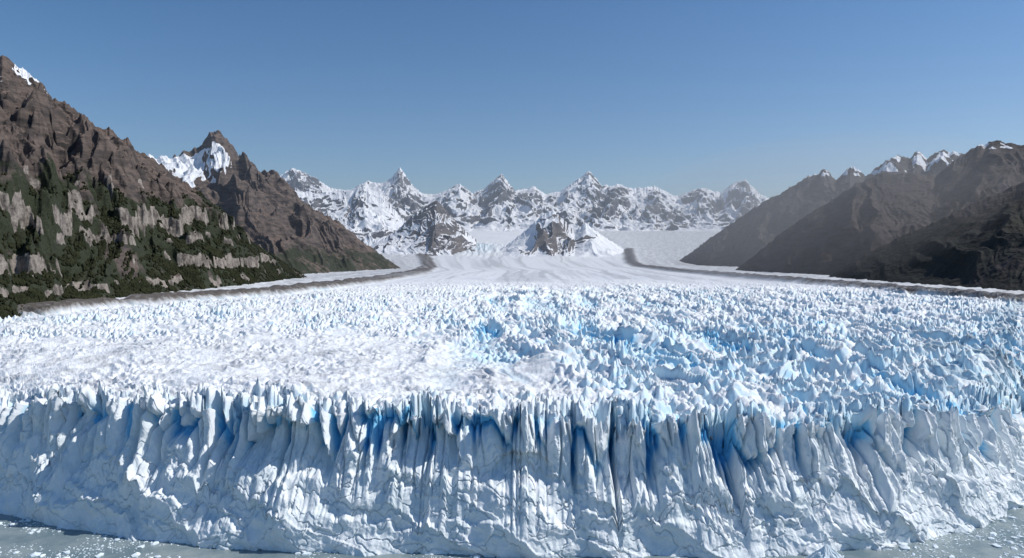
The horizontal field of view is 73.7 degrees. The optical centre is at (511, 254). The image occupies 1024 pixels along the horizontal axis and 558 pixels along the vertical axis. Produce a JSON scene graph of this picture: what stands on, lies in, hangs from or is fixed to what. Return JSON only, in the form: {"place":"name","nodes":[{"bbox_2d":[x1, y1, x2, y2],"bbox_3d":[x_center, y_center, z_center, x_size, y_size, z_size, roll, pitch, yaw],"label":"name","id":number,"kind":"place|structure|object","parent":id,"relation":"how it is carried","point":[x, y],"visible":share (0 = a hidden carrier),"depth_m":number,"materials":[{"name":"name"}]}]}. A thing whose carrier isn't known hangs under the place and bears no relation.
{"place":"outdoors","nodes":[
{"label":"outdoors","id":0,"kind":"place"},
{"bbox_2d":[0,55,304,313],"bbox_3d":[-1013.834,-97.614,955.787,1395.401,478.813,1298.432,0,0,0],"label":"forested mountain","id":1,"kind":"structure","parent":0,"point":[47,139],"depth_m":1007.66,"materials":[{"name":"brown stone"}]},
{"bbox_2d":[0,169,306,318],"bbox_3d":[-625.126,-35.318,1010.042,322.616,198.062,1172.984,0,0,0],"label":"forest","id":2,"kind":"object","parent":1,"relation":"on","point":[188,273],"visible":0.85,"depth_m":939.79,"materials":[{"name":"green plant"}]},
{"bbox_2d":[147,130,399,273],"bbox_3d":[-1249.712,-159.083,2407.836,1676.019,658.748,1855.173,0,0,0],"label":"rocky mountain","id":3,"kind":"structure","parent":0,"point":[271,211],"depth_m":2302.14,"materials":[{"name":"brown stone"}]},
{"bbox_2d":[295,186,405,246],"bbox_3d":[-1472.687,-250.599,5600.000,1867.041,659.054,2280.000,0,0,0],"label":"snowy mountain","id":4,"kind":"structure","parent":0,"point":[367,216],"depth_m":5552.60,"materials":[{"name":"white snow"}]},
{"bbox_2d":[0,230,1023,557],"bbox_3d":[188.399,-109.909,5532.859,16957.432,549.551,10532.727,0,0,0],"label":"glacier","id":5,"kind":"object","parent":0,"point":[642,394],"visible":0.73,"depth_m":317.41,"materials":[{"name":"white ice"}]},
{"bbox_2d":[372,200,476,255],"bbox_3d":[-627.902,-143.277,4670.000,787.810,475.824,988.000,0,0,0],"label":"nunatak","id":6,"kind":"structure","parent":5,"relation":"on","point":[433,228],"depth_m":4587.92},
{"bbox_2d":[500,210,623,256],"bbox_3d":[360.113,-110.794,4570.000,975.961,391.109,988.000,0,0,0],"label":"nunatak","id":7,"kind":"structure","parent":5,"relation":"on","point":[551,233],"depth_m":4456.26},
{"bbox_2d":[0,507,1023,557],"bbox_3d":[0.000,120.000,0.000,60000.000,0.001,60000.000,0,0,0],"label":"water","id":8,"kind":"structure","parent":0,"point":[45,539],"depth_m":278.42,"materials":[{"name":"grey liquid"}]},
{"bbox_2d":[0,507,1023,557],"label":"floating ice","id":9,"kind":"structure","parent":8,"relation":"on","point":[903,546],"depth_m":280.11,"materials":[{"name":"white ice"}]},
{"bbox_2d":[805,545,842,557],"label":"iceberg","id":10,"kind":"object","parent":8,"relation":"in","point":[826,551],"visible":1,"depth_m":260.68,"materials":[{"name":"white ice"}]},
{"bbox_2d":[0,0,1023,198],"label":"sky","id":11,"kind":"structure","parent":0,"point":[677,97],"materials":[{"name":"blue"}]},
{"bbox_2d":[280,168,768,231],"bbox_3d":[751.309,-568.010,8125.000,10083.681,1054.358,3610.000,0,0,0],"label":"snowy mountain range","id":12,"kind":"structure","parent":0,"point":[499,204],"depth_m":7750.90,"materials":[{"name":"white snow"}]},
{"bbox_2d":[679,149,964,266],"bbox_3d":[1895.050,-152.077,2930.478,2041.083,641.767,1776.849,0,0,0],"label":"rocky mountain","id":13,"kind":"structure","parent":0,"point":[740,241],"depth_m":3087.26,"materials":[{"name":"grey stone"}]},
{"bbox_2d":[735,140,1023,274],"bbox_3d":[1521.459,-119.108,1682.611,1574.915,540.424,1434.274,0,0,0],"label":"dark mountain","id":14,"kind":"structure","parent":0,"point":[856,221],"depth_m":1900.08,"materials":[{"name":"grey stone"}]},
{"bbox_2d":[828,182,1023,290],"bbox_3d":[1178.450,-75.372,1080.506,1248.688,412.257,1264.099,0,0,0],"label":"dark mountain","id":15,"kind":"structure","parent":0,"point":[979,244],"depth_m":1298.08,"materials":[{"name":"grey stone"}]}
]}

